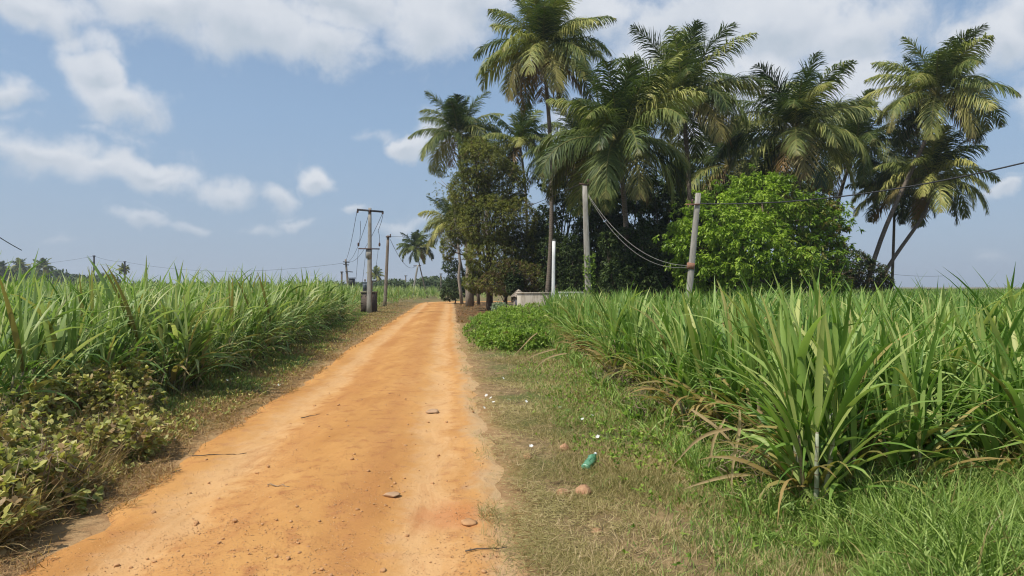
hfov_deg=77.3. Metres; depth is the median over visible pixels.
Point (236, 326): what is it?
sugarcane clump
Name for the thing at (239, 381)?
green grass
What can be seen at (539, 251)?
understory shrub
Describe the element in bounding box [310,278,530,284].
hills
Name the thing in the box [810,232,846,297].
understory shrub
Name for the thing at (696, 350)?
sugarcane clump
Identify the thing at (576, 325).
sugarcane clump
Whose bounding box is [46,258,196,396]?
sugarcane clump
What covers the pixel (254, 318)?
sugarcane clump
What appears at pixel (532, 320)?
verge bush
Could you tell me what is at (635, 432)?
weeds
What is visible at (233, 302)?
sugarcane clump
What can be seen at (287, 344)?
sugarcane clump
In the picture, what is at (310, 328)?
sugarcane clump
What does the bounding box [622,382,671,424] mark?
creeping weed
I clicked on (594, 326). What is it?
sugarcane clump
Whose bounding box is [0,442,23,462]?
broadleaf weed
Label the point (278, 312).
sugarcane clump
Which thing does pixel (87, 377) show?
broadleaf weed
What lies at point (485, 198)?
feathery tree
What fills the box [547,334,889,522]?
tall grass
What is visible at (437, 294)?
young crop field
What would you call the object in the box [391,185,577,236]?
overhead wire
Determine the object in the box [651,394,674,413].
creeping weed
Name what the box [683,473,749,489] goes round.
dry cane leaf
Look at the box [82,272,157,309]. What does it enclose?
sugarcane clump
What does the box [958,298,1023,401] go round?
sugarcane clump
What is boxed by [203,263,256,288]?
sugarcane clump
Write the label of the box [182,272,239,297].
sugarcane clump
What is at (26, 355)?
sugarcane clump
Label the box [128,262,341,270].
overhead wire
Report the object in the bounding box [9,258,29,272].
coconut palm
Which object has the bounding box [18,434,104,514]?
broadleaf weed
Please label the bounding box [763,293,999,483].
sugarcane clump
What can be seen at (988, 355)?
sugarcane clump
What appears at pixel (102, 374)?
broadleaf weed
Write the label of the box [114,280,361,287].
distant treeline
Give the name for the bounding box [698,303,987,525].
sugarcane clump
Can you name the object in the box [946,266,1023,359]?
sugarcane clump
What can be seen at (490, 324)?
verge bush
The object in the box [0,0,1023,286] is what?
sky
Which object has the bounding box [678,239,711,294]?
understory shrub
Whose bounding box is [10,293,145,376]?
sugarcane clump
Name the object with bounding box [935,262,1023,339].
sugarcane clump
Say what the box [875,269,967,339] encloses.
sugarcane clump
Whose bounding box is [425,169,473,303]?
bare trunk tree
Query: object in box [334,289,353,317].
sugarcane clump
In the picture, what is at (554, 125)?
coconut palm
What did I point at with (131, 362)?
broadleaf weed
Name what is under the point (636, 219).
shade tree
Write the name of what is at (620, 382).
creeping weed
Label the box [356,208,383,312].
utility pole
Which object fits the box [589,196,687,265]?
overhead wire
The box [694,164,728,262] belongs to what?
shade tree
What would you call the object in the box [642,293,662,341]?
sugarcane clump
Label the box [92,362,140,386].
broadleaf weed
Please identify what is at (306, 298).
sugarcane clump
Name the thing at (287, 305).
sugarcane clump
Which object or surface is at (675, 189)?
shade tree
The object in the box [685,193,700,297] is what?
utility pole
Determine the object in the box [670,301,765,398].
sugarcane clump
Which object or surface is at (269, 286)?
sugarcane clump
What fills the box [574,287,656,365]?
sugarcane clump
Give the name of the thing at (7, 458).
broadleaf weed
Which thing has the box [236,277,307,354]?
sugarcane clump
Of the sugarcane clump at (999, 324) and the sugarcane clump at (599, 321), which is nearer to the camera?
the sugarcane clump at (999, 324)
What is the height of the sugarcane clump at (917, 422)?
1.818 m
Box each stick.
[192,453,243,455]
[465,547,506,551]
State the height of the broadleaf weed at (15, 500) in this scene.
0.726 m
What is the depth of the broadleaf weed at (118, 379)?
8.76 m
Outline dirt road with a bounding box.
[19,301,527,575]
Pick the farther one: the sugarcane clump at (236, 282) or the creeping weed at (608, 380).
the sugarcane clump at (236, 282)
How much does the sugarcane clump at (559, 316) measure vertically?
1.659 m
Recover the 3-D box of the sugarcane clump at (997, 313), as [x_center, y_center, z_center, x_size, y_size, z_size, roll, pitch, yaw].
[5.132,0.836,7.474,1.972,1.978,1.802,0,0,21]
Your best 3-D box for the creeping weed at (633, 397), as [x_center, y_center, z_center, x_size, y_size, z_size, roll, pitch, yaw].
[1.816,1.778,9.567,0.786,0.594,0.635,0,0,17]
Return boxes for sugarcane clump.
[0,249,65,376]
[0,260,71,405]
[0,260,137,419]
[0,276,46,386]
[0,278,95,425]
[0,285,77,414]
[0,298,53,400]
[7,266,121,381]
[8,297,71,382]
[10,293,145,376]
[11,266,126,393]
[42,262,157,347]
[44,280,103,314]
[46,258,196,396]
[57,258,178,388]
[70,294,166,406]
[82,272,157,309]
[82,272,157,351]
[88,255,213,377]
[94,263,151,352]
[105,307,167,378]
[124,278,245,390]
[143,267,243,394]
[147,309,239,389]
[148,263,215,297]
[153,263,230,377]
[155,272,203,303]
[157,276,236,381]
[165,273,212,298]
[181,268,270,373]
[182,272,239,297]
[190,267,264,346]
[191,303,256,379]
[192,291,239,367]
[199,278,246,340]
[201,290,247,365]
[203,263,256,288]
[204,273,282,344]
[208,285,268,369]
[216,274,281,360]
[222,267,301,359]
[224,288,288,365]
[225,284,301,352]
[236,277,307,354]
[253,271,283,334]
[254,268,309,350]
[257,282,307,344]
[264,273,289,288]
[270,288,315,343]
[273,271,327,340]
[278,290,322,347]
[286,271,333,332]
[288,278,324,327]
[290,268,341,337]
[294,271,344,326]
[299,281,326,334]
[303,277,340,328]
[305,293,329,333]
[306,284,338,331]
[314,275,349,325]
[321,275,345,327]
[328,272,353,312]
[332,281,358,321]
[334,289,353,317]
[334,289,358,319]
[538,287,583,328]
[541,289,571,324]
[544,295,574,326]
[545,295,578,328]
[548,287,574,336]
[551,297,592,343]
[553,289,586,335]
[553,291,585,333]
[553,295,611,345]
[554,291,606,352]
[557,289,619,353]
[558,294,593,344]
[561,278,645,380]
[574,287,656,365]
[574,298,637,364]
[576,305,604,357]
[580,287,607,310]
[587,298,617,357]
[588,309,635,374]
[589,274,671,389]
[590,288,651,328]
[597,298,635,367]
[605,299,678,391]
[609,282,732,410]
[609,287,668,307]
[616,305,677,399]
[617,297,665,340]
[620,287,705,361]
[624,302,731,428]
[630,288,732,405]
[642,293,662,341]
[648,284,706,341]
[655,283,705,316]
[655,296,727,410]
[656,273,786,423]
[658,277,808,445]
[659,304,704,345]
[670,269,871,457]
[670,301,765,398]
[674,291,711,314]
[686,288,776,329]
[691,271,983,472]
[692,259,956,512]
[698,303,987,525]
[705,281,744,317]
[716,283,793,315]
[729,285,823,329]
[741,268,873,335]
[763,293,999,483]
[769,264,852,332]
[784,285,894,318]
[794,289,913,346]
[814,291,1023,506]
[828,295,901,331]
[836,279,1015,468]
[843,285,916,335]
[843,301,1023,453]
[865,318,993,470]
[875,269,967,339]
[883,294,1023,454]
[884,317,933,346]
[886,270,1022,412]
[896,283,947,331]
[901,306,1023,479]
[903,278,1017,316]
[933,278,1011,357]
[934,330,1023,470]
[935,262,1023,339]
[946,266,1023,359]
[953,292,1023,442]
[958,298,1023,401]
[958,333,1022,456]
[962,288,1023,463]
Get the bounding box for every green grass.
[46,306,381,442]
[473,327,936,575]
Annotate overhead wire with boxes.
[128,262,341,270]
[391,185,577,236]
[588,196,685,267]
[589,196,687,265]
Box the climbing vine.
[582,254,596,294]
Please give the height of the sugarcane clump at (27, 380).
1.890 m
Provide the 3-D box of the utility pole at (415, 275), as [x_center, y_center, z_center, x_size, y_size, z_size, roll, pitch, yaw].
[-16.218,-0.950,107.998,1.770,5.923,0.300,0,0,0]
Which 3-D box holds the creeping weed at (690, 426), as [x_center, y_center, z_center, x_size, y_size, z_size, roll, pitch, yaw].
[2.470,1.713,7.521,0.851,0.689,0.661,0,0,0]
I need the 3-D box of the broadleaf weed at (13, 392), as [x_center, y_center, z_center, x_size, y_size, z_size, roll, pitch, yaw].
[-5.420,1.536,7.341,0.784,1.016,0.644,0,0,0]
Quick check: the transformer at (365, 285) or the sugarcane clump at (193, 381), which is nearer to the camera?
the sugarcane clump at (193, 381)
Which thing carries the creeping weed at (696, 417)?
on the ground at (82, 527)
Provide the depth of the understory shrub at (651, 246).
43.44 m
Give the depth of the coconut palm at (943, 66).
42.68 m
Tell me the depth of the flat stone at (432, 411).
9.68 m
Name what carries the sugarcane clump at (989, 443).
on the ground at (82, 527)
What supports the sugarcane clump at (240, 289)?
on the ground at (82, 527)
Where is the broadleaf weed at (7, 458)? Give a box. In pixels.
[0,453,33,519]
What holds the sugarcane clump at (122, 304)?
on the ground at (82, 527)
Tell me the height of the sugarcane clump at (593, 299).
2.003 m
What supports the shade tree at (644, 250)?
on the ground at (82, 527)
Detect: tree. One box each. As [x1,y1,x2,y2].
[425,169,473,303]
[426,160,484,306]
[439,135,539,309]
[439,258,465,303]
[454,155,518,303]
[458,164,504,304]
[474,258,545,304]
[484,163,533,303]
[517,203,554,291]
[527,208,580,293]
[536,171,580,291]
[545,243,597,291]
[561,188,603,257]
[571,209,622,293]
[581,189,653,244]
[591,256,621,293]
[620,222,672,289]
[627,176,662,224]
[628,211,670,237]
[637,177,712,284]
[650,166,717,292]
[653,161,696,219]
[653,163,865,299]
[682,210,741,290]
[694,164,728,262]
[758,167,818,287]
[791,173,838,291]
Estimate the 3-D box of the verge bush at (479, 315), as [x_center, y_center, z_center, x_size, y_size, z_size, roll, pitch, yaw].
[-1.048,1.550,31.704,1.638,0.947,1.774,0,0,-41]
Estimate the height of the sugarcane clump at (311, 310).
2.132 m
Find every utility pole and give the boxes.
[93,255,94,281]
[123,261,126,279]
[343,259,351,286]
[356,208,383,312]
[383,234,390,305]
[412,265,420,296]
[440,273,441,288]
[579,179,591,293]
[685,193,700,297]
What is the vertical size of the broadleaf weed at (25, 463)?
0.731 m
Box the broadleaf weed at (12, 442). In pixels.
[2,419,96,486]
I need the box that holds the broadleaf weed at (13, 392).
[1,379,76,439]
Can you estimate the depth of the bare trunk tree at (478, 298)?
63.91 m
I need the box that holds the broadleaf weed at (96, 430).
[47,415,121,466]
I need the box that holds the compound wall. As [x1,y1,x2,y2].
[517,293,550,306]
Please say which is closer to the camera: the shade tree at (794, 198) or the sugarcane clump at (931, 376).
the sugarcane clump at (931, 376)
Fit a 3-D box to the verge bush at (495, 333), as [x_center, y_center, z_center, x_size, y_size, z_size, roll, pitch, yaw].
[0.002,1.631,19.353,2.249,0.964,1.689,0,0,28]
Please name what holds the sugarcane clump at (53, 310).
on the ground at (82, 527)
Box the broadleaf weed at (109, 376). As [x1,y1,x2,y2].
[73,370,135,410]
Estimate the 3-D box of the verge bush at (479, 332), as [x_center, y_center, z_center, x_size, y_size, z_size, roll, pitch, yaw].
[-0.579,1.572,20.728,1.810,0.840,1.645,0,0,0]
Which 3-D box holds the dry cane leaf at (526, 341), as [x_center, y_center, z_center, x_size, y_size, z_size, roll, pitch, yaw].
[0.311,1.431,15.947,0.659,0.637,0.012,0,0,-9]
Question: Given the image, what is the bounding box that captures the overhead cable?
[700,162,1023,203]
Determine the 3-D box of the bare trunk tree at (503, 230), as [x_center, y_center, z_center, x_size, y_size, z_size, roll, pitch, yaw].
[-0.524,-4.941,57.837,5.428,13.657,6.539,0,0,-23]
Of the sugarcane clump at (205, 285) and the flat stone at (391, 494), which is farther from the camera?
the sugarcane clump at (205, 285)
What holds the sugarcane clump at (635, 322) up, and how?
on the ground at (82, 527)
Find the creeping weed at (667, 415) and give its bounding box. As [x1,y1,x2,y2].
[653,398,691,429]
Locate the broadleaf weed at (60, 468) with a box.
[0,436,89,518]
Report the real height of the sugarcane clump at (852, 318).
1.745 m
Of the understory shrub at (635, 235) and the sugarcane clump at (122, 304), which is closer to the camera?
the sugarcane clump at (122, 304)
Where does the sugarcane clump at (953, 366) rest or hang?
on the ground at (82, 527)
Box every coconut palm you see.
[0,261,10,273]
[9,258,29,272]
[31,258,55,281]
[115,263,129,274]
[366,265,384,280]
[396,229,435,297]
[407,90,503,306]
[417,196,480,280]
[472,0,615,292]
[480,105,561,289]
[521,93,633,244]
[533,51,707,288]
[609,19,775,232]
[666,112,787,290]
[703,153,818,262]
[717,51,885,288]
[801,88,922,249]
[845,156,938,290]
[862,23,1021,295]
[870,119,1000,293]
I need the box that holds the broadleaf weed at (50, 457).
[0,447,82,517]
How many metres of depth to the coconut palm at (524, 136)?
53.35 m
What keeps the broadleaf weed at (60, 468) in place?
on the ground at (82, 527)
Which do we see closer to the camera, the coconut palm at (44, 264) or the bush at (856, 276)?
the bush at (856, 276)
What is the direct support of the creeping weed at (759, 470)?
on the ground at (82, 527)
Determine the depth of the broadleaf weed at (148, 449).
6.94 m
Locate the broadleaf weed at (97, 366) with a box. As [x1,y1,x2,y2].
[70,360,108,412]
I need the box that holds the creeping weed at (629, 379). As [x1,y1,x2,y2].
[618,372,642,390]
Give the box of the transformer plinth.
[360,291,377,312]
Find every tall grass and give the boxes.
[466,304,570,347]
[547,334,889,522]
[675,420,1023,575]
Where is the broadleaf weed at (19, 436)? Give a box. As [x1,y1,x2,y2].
[0,423,53,453]
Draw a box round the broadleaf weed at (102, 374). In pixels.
[56,365,112,403]
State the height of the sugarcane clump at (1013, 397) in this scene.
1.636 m
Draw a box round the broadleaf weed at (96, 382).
[71,368,142,419]
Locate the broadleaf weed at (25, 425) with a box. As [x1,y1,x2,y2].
[0,402,58,450]
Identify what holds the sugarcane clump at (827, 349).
on the ground at (82, 527)
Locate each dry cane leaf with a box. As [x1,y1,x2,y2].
[515,333,536,353]
[525,348,556,360]
[533,353,566,370]
[672,427,735,465]
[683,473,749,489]
[691,409,740,457]
[706,419,724,472]
[731,410,740,504]
[960,448,982,475]
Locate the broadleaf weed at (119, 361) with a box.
[99,358,140,389]
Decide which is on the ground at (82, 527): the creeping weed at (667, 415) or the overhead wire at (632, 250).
the creeping weed at (667, 415)
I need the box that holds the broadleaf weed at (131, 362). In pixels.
[120,356,149,393]
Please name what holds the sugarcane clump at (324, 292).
on the ground at (82, 527)
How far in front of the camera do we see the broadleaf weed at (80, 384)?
8.32 m
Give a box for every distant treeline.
[0,265,120,284]
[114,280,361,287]
[354,276,462,293]
[852,288,1019,291]
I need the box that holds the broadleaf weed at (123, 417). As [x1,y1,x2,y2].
[92,403,168,462]
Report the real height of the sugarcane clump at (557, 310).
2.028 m
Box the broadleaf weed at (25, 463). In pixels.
[0,456,52,510]
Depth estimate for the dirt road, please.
6.05 m
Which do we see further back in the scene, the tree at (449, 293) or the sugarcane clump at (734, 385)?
the tree at (449, 293)
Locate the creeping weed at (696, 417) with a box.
[681,387,728,429]
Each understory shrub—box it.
[504,266,524,297]
[523,236,556,292]
[538,233,575,296]
[558,233,595,291]
[576,232,611,296]
[596,229,633,297]
[596,245,636,294]
[613,225,651,297]
[629,224,643,290]
[631,220,667,298]
[641,230,677,292]
[649,224,687,299]
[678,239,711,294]
[682,235,713,299]
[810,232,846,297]
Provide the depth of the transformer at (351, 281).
98.70 m
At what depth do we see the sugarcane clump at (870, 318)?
7.74 m
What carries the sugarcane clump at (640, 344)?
on the ground at (82, 527)
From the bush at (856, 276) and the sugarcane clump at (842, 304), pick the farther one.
the bush at (856, 276)
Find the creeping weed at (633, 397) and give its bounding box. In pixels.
[614,386,653,406]
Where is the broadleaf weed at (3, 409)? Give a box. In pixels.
[0,387,22,429]
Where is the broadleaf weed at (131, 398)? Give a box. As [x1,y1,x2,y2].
[82,379,149,422]
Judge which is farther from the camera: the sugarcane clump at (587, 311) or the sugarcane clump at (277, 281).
the sugarcane clump at (277, 281)
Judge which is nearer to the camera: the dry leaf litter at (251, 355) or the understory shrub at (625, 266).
the dry leaf litter at (251, 355)
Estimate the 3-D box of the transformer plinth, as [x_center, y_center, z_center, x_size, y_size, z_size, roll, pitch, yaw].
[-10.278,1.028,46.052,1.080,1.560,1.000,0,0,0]
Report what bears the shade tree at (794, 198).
on the ground at (82, 527)
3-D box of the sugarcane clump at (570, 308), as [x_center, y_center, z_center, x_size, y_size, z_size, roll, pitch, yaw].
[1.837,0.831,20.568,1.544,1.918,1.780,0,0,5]
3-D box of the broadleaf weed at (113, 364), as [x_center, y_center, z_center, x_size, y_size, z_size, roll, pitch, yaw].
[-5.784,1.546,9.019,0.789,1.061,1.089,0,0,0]
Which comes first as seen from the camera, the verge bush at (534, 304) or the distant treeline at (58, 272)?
the verge bush at (534, 304)
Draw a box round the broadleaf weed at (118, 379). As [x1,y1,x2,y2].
[80,364,127,411]
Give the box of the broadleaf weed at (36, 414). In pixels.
[0,395,70,442]
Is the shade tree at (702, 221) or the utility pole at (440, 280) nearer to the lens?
the shade tree at (702, 221)
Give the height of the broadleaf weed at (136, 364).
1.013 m
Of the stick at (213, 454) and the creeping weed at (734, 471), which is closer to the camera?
the creeping weed at (734, 471)
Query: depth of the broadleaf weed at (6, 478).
4.89 m
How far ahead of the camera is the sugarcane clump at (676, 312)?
11.17 m
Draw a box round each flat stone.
[382,492,400,497]
[426,409,438,413]
[461,518,476,525]
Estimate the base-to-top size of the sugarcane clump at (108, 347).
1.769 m
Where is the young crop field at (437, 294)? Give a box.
[351,290,496,308]
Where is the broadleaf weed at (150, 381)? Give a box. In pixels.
[85,374,167,414]
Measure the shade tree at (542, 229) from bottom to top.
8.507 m
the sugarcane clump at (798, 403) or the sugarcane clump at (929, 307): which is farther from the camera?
the sugarcane clump at (929, 307)
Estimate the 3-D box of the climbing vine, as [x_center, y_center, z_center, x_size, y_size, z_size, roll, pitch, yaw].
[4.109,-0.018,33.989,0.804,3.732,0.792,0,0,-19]
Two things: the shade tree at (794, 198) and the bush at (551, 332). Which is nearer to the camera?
the bush at (551, 332)
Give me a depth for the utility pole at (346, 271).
97.86 m
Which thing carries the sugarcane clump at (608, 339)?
on the ground at (82, 527)
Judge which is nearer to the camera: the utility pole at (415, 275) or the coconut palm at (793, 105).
the coconut palm at (793, 105)
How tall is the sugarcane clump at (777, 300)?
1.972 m
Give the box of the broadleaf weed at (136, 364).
[106,357,159,396]
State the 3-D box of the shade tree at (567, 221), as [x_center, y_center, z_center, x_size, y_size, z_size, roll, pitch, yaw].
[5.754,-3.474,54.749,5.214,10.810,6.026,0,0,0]
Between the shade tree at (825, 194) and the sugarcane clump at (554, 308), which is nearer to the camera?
the sugarcane clump at (554, 308)
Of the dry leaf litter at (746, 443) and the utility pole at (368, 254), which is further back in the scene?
the utility pole at (368, 254)
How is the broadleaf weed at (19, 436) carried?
on the ground at (82, 527)
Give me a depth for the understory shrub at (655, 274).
35.68 m
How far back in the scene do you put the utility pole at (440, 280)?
149.87 m
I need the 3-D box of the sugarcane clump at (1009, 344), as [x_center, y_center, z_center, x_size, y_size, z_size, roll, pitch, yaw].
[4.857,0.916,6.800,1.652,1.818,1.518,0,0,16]
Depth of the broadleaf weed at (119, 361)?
9.26 m
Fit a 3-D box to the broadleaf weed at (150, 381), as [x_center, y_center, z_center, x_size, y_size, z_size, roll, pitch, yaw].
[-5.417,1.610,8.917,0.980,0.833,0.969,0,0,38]
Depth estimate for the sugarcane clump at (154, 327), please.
11.48 m
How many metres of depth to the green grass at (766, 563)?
4.78 m
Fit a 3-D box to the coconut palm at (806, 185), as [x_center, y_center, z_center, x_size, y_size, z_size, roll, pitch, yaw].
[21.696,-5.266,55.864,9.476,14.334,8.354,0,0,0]
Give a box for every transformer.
[349,279,354,288]
[363,279,376,290]
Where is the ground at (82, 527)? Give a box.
[0,287,1020,575]
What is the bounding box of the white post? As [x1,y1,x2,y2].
[551,240,555,296]
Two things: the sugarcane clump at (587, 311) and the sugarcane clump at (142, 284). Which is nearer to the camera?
the sugarcane clump at (142, 284)
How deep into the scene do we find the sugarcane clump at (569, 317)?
18.56 m
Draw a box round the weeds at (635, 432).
[497,347,878,565]
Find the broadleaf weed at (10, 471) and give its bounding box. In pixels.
[0,462,27,506]
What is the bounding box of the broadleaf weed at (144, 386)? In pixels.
[106,364,164,403]
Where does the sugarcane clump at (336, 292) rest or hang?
on the ground at (82, 527)
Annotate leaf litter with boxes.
[56,314,340,415]
[453,301,506,322]
[566,339,852,484]
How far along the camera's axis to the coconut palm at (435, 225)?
73.46 m
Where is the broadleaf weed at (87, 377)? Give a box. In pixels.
[30,365,115,424]
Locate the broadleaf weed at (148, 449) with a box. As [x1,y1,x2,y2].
[77,412,167,467]
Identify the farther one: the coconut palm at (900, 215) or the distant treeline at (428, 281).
the distant treeline at (428, 281)
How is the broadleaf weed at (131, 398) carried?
on the ground at (82, 527)
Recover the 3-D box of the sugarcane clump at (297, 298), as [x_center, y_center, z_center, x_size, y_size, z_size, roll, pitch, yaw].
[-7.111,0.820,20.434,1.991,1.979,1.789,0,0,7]
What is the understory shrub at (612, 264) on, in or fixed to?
on the ground at (82, 527)
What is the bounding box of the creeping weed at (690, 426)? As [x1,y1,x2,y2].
[688,414,737,435]
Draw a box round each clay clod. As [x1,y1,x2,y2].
[556,488,569,496]
[559,443,570,450]
[575,484,592,497]
[592,527,601,533]
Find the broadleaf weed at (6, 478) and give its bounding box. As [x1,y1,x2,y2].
[0,459,46,545]
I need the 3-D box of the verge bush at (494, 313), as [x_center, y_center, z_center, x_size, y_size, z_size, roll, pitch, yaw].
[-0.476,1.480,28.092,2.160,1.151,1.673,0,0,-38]
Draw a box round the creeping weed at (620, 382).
[609,368,626,383]
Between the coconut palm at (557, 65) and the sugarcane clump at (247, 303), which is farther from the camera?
the coconut palm at (557, 65)
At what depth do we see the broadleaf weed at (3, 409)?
6.88 m
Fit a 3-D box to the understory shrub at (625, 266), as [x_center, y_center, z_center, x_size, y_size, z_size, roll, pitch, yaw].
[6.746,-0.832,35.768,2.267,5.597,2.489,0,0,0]
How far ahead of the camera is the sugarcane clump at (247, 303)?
15.25 m
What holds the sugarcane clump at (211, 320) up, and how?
on the ground at (82, 527)
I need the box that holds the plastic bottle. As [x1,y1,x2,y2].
[581,452,596,470]
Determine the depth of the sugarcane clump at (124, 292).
12.81 m
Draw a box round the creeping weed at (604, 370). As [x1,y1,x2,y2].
[588,363,615,381]
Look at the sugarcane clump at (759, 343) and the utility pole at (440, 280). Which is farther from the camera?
the utility pole at (440, 280)
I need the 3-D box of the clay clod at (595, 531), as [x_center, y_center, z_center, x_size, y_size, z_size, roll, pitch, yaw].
[0.662,1.899,5.003,0.088,0.055,0.083,0,0,26]
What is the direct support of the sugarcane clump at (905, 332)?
on the ground at (82, 527)
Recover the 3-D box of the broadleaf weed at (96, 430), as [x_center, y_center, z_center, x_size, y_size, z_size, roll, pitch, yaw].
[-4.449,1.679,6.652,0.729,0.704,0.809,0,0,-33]
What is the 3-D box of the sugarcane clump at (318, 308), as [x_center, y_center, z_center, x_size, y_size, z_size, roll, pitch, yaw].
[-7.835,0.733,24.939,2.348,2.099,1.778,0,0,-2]
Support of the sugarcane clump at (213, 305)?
on the ground at (82, 527)
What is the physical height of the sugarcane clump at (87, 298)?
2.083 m
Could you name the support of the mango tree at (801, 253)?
on the ground at (82, 527)
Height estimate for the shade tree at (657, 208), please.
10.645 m
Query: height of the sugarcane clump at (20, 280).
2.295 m
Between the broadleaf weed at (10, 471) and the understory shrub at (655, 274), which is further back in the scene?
the understory shrub at (655, 274)
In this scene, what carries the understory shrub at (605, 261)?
on the ground at (82, 527)
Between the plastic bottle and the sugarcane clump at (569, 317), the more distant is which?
the sugarcane clump at (569, 317)
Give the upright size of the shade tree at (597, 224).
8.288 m
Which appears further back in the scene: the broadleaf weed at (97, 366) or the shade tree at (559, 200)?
the shade tree at (559, 200)
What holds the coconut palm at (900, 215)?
on the ground at (82, 527)
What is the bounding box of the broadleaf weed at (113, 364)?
[56,361,117,396]
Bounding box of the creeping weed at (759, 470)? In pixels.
[726,447,785,496]
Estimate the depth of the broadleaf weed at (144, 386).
9.28 m
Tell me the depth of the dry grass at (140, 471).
8.98 m
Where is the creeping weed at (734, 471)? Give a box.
[702,445,783,498]
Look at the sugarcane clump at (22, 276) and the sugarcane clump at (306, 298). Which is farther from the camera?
the sugarcane clump at (306, 298)
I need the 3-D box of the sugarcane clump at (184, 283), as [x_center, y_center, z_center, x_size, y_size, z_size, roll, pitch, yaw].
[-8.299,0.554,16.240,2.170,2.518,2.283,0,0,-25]
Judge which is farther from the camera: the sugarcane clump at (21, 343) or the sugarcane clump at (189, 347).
the sugarcane clump at (189, 347)
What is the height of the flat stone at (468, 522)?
0.033 m
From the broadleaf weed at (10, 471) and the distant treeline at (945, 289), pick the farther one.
the distant treeline at (945, 289)
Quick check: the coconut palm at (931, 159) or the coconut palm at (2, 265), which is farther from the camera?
the coconut palm at (2, 265)
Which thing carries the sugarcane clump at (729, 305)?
on the ground at (82, 527)
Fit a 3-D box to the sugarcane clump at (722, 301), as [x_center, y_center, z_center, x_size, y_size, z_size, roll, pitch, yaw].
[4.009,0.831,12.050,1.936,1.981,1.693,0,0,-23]
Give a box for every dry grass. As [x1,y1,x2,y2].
[0,302,418,575]
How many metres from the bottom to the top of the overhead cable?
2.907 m
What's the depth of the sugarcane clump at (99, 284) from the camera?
11.80 m
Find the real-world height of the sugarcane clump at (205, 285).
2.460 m
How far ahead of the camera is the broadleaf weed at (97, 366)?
8.93 m
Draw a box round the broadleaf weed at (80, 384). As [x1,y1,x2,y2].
[49,363,106,415]
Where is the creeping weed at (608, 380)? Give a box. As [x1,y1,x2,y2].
[590,363,626,390]
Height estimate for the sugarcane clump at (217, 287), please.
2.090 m
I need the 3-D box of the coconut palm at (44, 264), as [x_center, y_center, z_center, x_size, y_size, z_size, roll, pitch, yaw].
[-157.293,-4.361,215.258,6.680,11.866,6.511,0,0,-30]
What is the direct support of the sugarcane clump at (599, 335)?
on the ground at (82, 527)
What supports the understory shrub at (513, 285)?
on the ground at (82, 527)
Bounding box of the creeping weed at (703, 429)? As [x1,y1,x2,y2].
[678,419,747,453]
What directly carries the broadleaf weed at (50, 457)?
on the ground at (82, 527)
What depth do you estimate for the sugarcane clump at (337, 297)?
29.29 m
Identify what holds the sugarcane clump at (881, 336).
on the ground at (82, 527)
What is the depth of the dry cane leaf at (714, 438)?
5.95 m
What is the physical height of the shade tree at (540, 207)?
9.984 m
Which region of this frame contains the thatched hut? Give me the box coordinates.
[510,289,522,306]
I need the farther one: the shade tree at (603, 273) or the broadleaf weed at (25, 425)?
the shade tree at (603, 273)
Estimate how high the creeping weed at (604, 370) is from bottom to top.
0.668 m
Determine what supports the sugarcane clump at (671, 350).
on the ground at (82, 527)
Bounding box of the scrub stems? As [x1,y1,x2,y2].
[0,367,177,552]
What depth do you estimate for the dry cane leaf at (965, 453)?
5.38 m
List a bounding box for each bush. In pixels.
[462,319,514,337]
[466,325,510,345]
[473,311,493,320]
[474,327,551,349]
[481,309,522,324]
[490,299,506,311]
[491,311,540,326]
[493,325,551,351]
[495,304,517,313]
[499,305,526,314]
[509,304,545,317]
[517,311,555,329]
[521,301,542,312]
[816,277,853,296]
[827,248,895,293]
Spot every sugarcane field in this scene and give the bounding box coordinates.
[0,271,447,350]
[537,282,1023,450]
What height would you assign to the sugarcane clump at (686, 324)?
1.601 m
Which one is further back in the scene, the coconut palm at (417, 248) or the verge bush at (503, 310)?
the coconut palm at (417, 248)
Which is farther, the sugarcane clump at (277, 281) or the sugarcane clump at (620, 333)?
the sugarcane clump at (277, 281)
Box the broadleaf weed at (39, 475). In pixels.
[6,428,70,517]
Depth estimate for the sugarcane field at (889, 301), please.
17.94 m
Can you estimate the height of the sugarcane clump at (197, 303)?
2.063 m
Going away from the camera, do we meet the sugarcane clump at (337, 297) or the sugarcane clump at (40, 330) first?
the sugarcane clump at (40, 330)
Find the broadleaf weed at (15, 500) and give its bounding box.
[0,484,37,557]
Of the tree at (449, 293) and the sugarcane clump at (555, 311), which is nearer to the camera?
the sugarcane clump at (555, 311)
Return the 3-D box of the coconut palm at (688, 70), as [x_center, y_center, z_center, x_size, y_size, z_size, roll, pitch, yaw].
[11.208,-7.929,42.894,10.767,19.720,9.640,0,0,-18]
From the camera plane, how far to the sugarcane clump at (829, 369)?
5.53 m
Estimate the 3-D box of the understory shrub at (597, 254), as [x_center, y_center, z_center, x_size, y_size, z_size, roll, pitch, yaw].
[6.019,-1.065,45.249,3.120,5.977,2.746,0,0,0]

